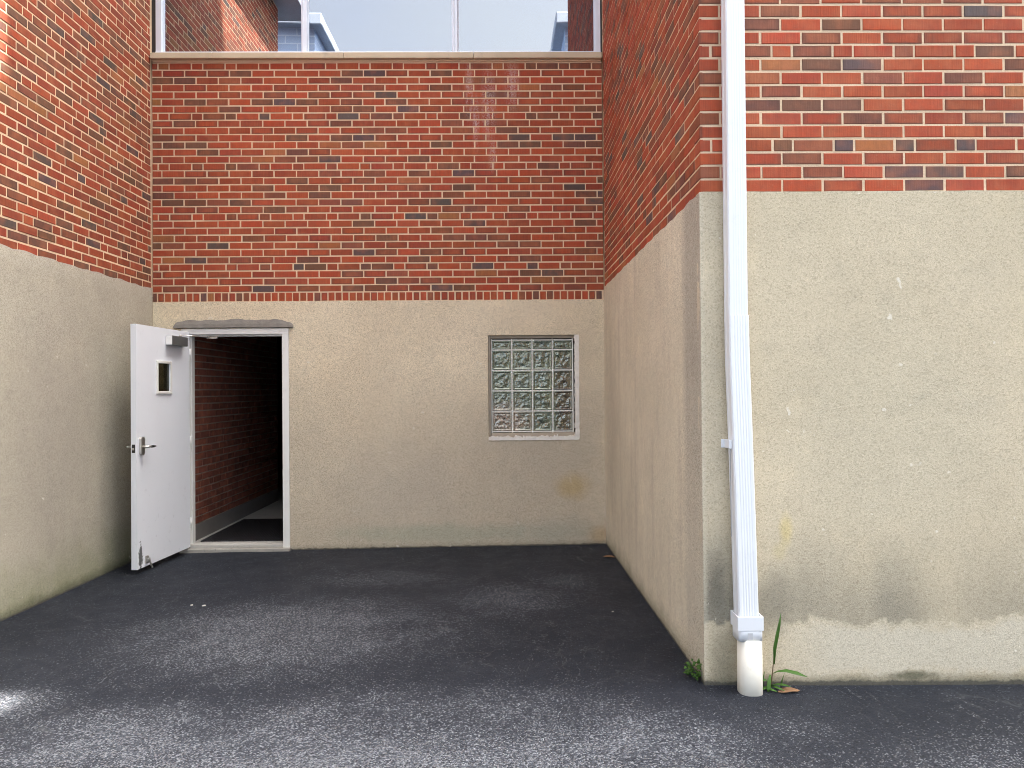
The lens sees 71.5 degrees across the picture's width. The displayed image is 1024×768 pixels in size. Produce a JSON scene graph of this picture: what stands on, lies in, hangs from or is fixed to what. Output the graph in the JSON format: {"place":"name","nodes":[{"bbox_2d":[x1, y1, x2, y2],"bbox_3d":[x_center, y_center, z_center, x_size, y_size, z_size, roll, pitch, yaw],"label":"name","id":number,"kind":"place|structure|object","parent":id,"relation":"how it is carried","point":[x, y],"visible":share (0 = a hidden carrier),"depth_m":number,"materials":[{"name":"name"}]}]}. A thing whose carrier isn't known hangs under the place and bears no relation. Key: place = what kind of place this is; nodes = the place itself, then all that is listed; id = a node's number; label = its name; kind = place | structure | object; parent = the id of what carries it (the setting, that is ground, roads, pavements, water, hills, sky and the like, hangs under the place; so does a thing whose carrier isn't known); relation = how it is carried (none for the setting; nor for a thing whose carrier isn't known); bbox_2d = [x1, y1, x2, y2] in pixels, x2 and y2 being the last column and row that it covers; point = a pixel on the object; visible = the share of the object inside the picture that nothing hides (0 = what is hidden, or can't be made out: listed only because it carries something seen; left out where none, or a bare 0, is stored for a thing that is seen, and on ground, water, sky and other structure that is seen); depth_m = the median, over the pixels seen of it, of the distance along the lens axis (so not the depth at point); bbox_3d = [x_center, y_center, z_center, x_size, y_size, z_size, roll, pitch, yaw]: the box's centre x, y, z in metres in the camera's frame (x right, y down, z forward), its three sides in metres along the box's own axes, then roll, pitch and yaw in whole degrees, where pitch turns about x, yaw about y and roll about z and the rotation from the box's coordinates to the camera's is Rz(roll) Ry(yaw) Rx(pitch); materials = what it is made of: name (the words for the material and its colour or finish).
{"place":"outdoors","nodes":[
{"label":"outdoors","id":0,"kind":"place"},
{"bbox_2d":[0,544,1023,767],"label":"asphalt pavement","id":1,"kind":"structure","parent":0,"point":[496,657],"depth_m":3.44,"materials":[{"name":"grey asphalt"}]},
{"bbox_2d":[0,0,152,621],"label":"wing","id":2,"kind":"structure","parent":1,"relation":"on","point":[76,246],"depth_m":5.31,"materials":[{"name":"beige concrete"}]},
{"bbox_2d":[126,0,605,569],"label":"block","id":3,"kind":"structure","parent":1,"relation":"on","point":[378,272],"depth_m":6.61,"materials":[{"name":"brick"}]},
{"bbox_2d":[126,324,217,569],"bbox_3d":[-2.968,0.517,6.170,0.269,1.994,0.968,-1,0,15],"label":"door","id":4,"kind":"structure","parent":3,"relation":"in","point":[161,440],"depth_m":6.04,"materials":[{"name":"paint"}]},
{"bbox_2d":[201,519,282,541],"bbox_3d":[-2.465,1.478,7.250,0.942,0.011,1.126,0,0,-1],"label":"floor mat","id":5,"kind":"object","parent":3,"relation":"on","point":[257,530],"visible":0.51,"depth_m":7.06,"materials":[{"name":"rubber"}]},
{"bbox_2d":[150,0,601,62],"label":"window","id":6,"kind":"structure","parent":3,"relation":"in","point":[182,30],"depth_m":6.67,"materials":[{"name":"glass"}]},
{"bbox_2d":[488,335,579,439],"bbox_3d":[0.198,0.030,6.673,0.859,0.993,0.139,0,0,-1],"label":"glass block window","id":7,"kind":"structure","parent":3,"relation":"in","point":[533,380],"depth_m":6.67,"materials":[{"name":"glass"}]},
{"bbox_2d":[683,659,701,680],"bbox_3d":[0.887,1.391,3.475,0.101,0.092,0.116,0,0,-22],"label":"weed","id":8,"kind":"object","parent":1,"relation":"on","point":[690,669],"visible":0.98,"depth_m":3.48,"materials":[{"name":"green plant"}]},
{"bbox_2d":[763,614,806,691],"bbox_3d":[1.279,1.270,3.349,0.212,0.376,0.055,0,0,3],"label":"weed","id":9,"kind":"object","parent":1,"relation":"on","point":[769,684],"visible":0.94,"depth_m":3.36,"materials":[{"name":"green plant"}]},
{"bbox_2d":[778,687,799,692],"bbox_3d":[1.298,1.438,3.334,0.109,0.012,0.052,0,0,-1],"label":"dry leaf","id":10,"kind":"object","parent":1,"relation":"on","point":[788,689],"visible":1,"depth_m":3.34,"materials":[{"name":"orange plant"}]},
{"bbox_2d":[601,0,1023,684],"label":"wing","id":11,"kind":"structure","parent":1,"relation":"on","point":[885,210],"depth_m":3.44,"materials":[{"name":"beige concrete"}]},
{"bbox_2d":[721,0,763,696],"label":"downspout","id":12,"kind":"object","parent":11,"relation":"attached to","point":[747,620],"visible":0.97,"depth_m":3.34,"materials":[{"name":"white paint"}]}
]}

